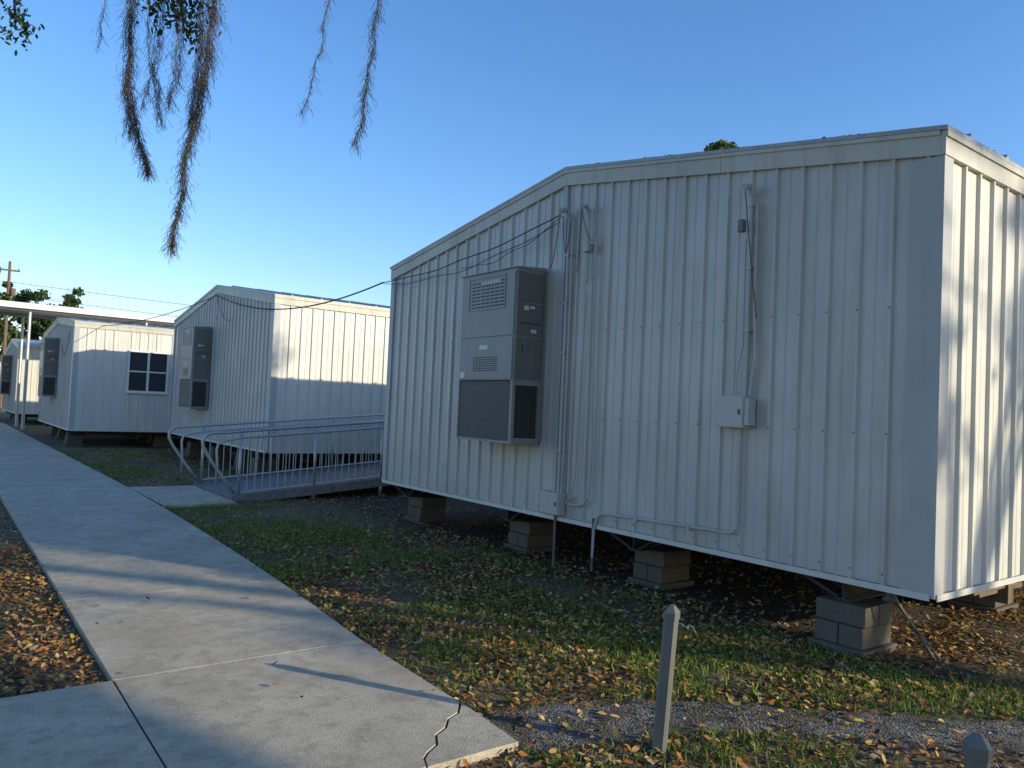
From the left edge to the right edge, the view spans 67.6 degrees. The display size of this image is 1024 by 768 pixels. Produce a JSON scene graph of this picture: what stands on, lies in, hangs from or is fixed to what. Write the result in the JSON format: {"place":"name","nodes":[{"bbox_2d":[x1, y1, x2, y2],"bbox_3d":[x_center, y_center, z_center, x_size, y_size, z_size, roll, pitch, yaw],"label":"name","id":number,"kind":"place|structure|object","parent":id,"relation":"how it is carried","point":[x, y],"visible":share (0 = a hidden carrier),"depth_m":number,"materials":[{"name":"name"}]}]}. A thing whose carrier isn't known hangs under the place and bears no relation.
{"place":"outdoors","nodes":[
{"label":"outdoors","id":0,"kind":"place"},
{"bbox_2d":[0,423,517,767],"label":"sidewalk","id":1,"kind":"structure","parent":0,"point":[360,703],"depth_m":4.46,"materials":[{"name":"concrete"}]},
{"bbox_2d":[0,408,1023,767],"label":"ground","id":2,"kind":"structure","parent":0,"point":[34,428],"depth_m":6.46,"materials":[{"name":"soil"}]},
{"bbox_2d":[2,338,40,423],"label":"portable classroom","id":3,"kind":"structure","parent":2,"relation":"on","point":[32,396],"depth_m":34.10,"materials":[{"name":"paint"}]},
{"bbox_2d":[0,355,12,394],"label":"wall mounted air conditioner","id":4,"kind":"object","parent":3,"relation":"attached to","point":[5,372],"depth_m":35.95,"materials":[{"name":"paint"}]},
{"bbox_2d":[0,269,54,361],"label":"oak tree","id":5,"kind":"object","parent":2,"relation":"on","point":[39,325],"visible":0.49,"depth_m":62.33,"materials":[{"name":"green plant"}]},
{"bbox_2d":[1,282,85,339],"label":"oak tree","id":6,"kind":"object","parent":2,"relation":"on","point":[42,294],"visible":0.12,"depth_m":64.20,"materials":[{"name":"green plant"}]},
{"bbox_2d":[0,300,175,429],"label":"covered walkway","id":7,"kind":"structure","parent":2,"relation":"on","point":[23,310],"depth_m":31.08,"materials":[{"name":"white paint"}]},
{"bbox_2d":[0,261,185,407],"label":"utility pole","id":8,"kind":"object","parent":2,"relation":"on","point":[12,291],"visible":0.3,"depth_m":59.87,"materials":[{"name":"brown wood"}]},
{"bbox_2d":[38,317,181,446],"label":"portable classroom","id":9,"kind":"structure","parent":2,"relation":"on","point":[113,380],"depth_m":22.36,"materials":[{"name":"paint"}]},
{"bbox_2d":[38,338,58,396],"bbox_3d":[-14.787,-0.532,24.365,0.401,1.870,1.200,4,-2,-37],"label":"wall mounted air conditioner","id":10,"kind":"object","parent":9,"relation":"attached to","point":[48,364],"depth_m":23.96,"materials":[{"name":"paint"}]},
{"bbox_2d":[125,350,169,394],"bbox_3d":[-10.787,-0.337,22.665,1.180,1.260,0.100,4,-2,-37],"label":"window","id":11,"kind":"structure","parent":9,"relation":"in","point":[147,371],"depth_m":22.66,"materials":[{"name":"black glass"}]},
{"bbox_2d":[0,0,389,263],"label":"spanish moss oak","id":12,"kind":"object","parent":2,"relation":"on","point":[194,127],"visible":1,"depth_m":5.04,"materials":[{"name":"grey plant"}]},
{"bbox_2d":[168,285,389,475],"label":"portable classroom","id":13,"kind":"structure","parent":2,"relation":"on","point":[329,359],"depth_m":15.64,"materials":[{"name":"paint"}]},
{"bbox_2d":[178,326,211,408],"bbox_3d":[-7.564,-0.386,18.200,0.401,1.940,1.150,4,-2,-37],"label":"wall mounted air conditioner","id":14,"kind":"object","parent":13,"relation":"attached to","point":[195,367],"depth_m":17.83,"materials":[{"name":"paint"}]},
{"bbox_2d":[168,413,391,501],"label":"wheelchair ramp","id":15,"kind":"structure","parent":2,"relation":"on","point":[307,481],"depth_m":13.19,"materials":[{"name":"grey metal"}]},
{"bbox_2d":[0,448,1023,767],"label":"fallen leaves","id":16,"kind":"object","parent":2,"relation":"on","point":[22,674],"visible":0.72,"depth_m":5.35,"materials":[{"name":"brown plant"}]},
{"bbox_2d":[55,447,1023,767],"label":"grass","id":17,"kind":"structure","parent":2,"relation":"on","point":[903,687],"depth_m":5.18,"materials":[{"name":"green plant"}]},
{"bbox_2d":[651,604,696,754],"bbox_3d":[0.775,1.436,3.658,0.194,0.750,0.084,2,-2,13],"label":"metal post","id":18,"kind":"object","parent":2,"relation":"on","point":[671,615],"visible":0.99,"depth_m":3.64,"materials":[{"name":"metal"}]},
{"bbox_2d":[382,124,1023,659],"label":"portable classroom","id":19,"kind":"structure","parent":2,"relation":"on","point":[882,446],"depth_m":5.88,"materials":[{"name":"paint"}]},
{"bbox_2d":[456,266,548,443],"bbox_3d":[-0.144,-0.306,8.397,0.401,1.870,1.120,4,-2,-37],"label":"wall mounted air conditioner","id":20,"kind":"object","parent":19,"relation":"attached to","point":[502,357],"depth_m":8.08,"materials":[{"name":"paint"}]},
{"bbox_2d":[552,183,758,570],"bbox_3d":[1.154,0.016,6.866,0.164,3.678,2.336,4,-2,-37],"label":"electrical conduit","id":21,"kind":"object","parent":19,"relation":"attached to","point":[750,404],"visible":0.96,"depth_m":7.39,"materials":[{"name":"metal"}]},
{"bbox_2d":[57,190,756,354],"bbox_3d":[-5.939,-1.300,15.568,1.326,1.531,24.789,4,-3,-42],"label":"power cable","id":22,"kind":"object","parent":21,"relation":"attached to","point":[468,267],"visible":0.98,"depth_m":8.69,"materials":[{"name":"rubber"}]},
{"bbox_2d":[539,490,565,515],"bbox_3d":[0.406,1.204,7.769,0.112,0.220,0.304,4,-2,-37],"label":"electrical box","id":23,"kind":"object","parent":21,"relation":"attached to","point":[551,502],"visible":1,"depth_m":7.69,"materials":[{"name":"paint"}]},
{"bbox_2d":[715,396,750,427],"bbox_3d":[1.755,0.220,6.088,0.102,0.250,0.274,4,-2,-37],"label":"electrical box","id":24,"kind":"object","parent":21,"relation":"attached to","point":[729,411],"visible":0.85,"depth_m":6.05,"materials":[{"name":"paint"}]},
{"bbox_2d":[703,138,737,150],"bbox_3d":[10.083,-2.864,29.226,5.011,12.201,5.422,2,-2,24],"label":"oak tree","id":25,"kind":"object","parent":2,"relation":"on","point":[719,144],"visible":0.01,"depth_m":28.05,"materials":[{"name":"green plant"}]},
{"bbox_2d":[882,578,1022,660],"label":"ground anchor","id":26,"kind":"object","parent":2,"relation":"on","point":[1001,594],"visible":0.45,"depth_m":5.64,"materials":[{"name":"metal"}]},
{"bbox_2d":[962,731,1011,767],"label":"metal post","id":27,"kind":"object","parent":2,"relation":"on","point":[977,750],"visible":1,"depth_m":2.26,"materials":[{"name":"metal"}]},
{"bbox_2d":[0,0,1023,363],"label":"sky","id":28,"kind":"structure","parent":0,"point":[479,102],"materials":[{"name":"blue"}]},
{"bbox_2d":[479,635,1023,767],"bbox_3d":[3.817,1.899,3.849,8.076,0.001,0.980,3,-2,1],"label":"gravel path","id":29,"kind":"structure","parent":0,"point":[626,724],"depth_m":4.00,"materials":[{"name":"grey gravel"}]}
]}

